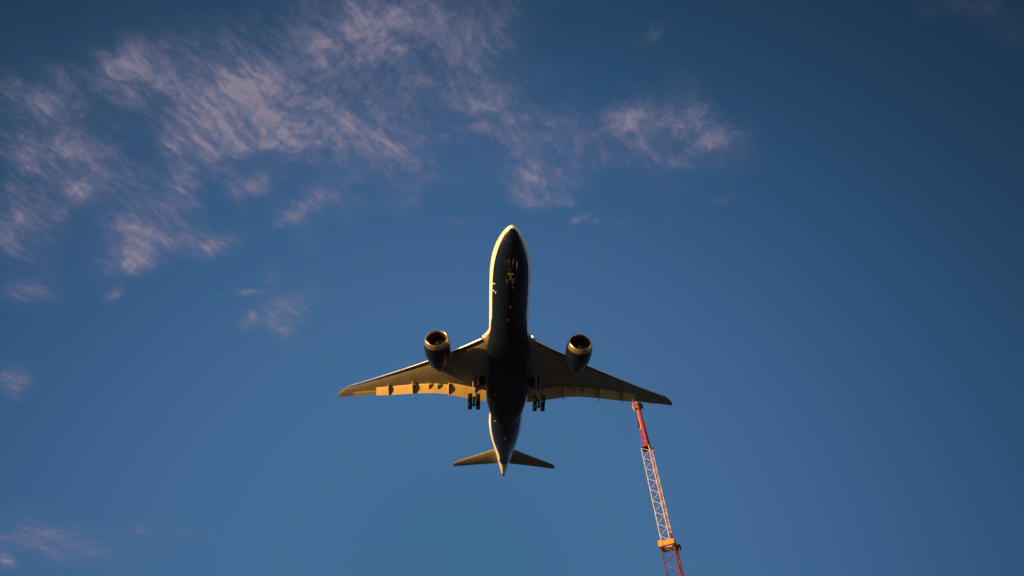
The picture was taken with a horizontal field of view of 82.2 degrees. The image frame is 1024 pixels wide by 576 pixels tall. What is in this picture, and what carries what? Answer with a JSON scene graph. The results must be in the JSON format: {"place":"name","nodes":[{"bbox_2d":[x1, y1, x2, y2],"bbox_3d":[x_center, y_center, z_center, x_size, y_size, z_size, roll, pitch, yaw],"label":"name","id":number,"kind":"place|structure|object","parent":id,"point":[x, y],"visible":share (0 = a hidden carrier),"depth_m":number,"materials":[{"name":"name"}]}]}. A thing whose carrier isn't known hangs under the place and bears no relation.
{"place":"outdoors","nodes":[
{"label":"outdoors","id":0,"kind":"place"},
{"bbox_2d":[338,225,671,475],"bbox_3d":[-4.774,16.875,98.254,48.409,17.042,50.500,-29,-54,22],"label":"airliner","id":1,"kind":"object","parent":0,"point":[507,364],"visible":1,"depth_m":89.44,"materials":[{"name":"metal"}]},
{"bbox_2d":[0,0,1023,575],"label":"sky","id":2,"kind":"structure","parent":0,"point":[796,225],"materials":[{"name":"blue"}]},
{"bbox_2d":[632,400,683,575],"bbox_3d":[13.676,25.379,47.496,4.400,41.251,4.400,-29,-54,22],"label":"tower crane","id":3,"kind":"object","parent":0,"point":[662,544],"visible":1,"depth_m":53.49,"materials":[{"name":"metal"}]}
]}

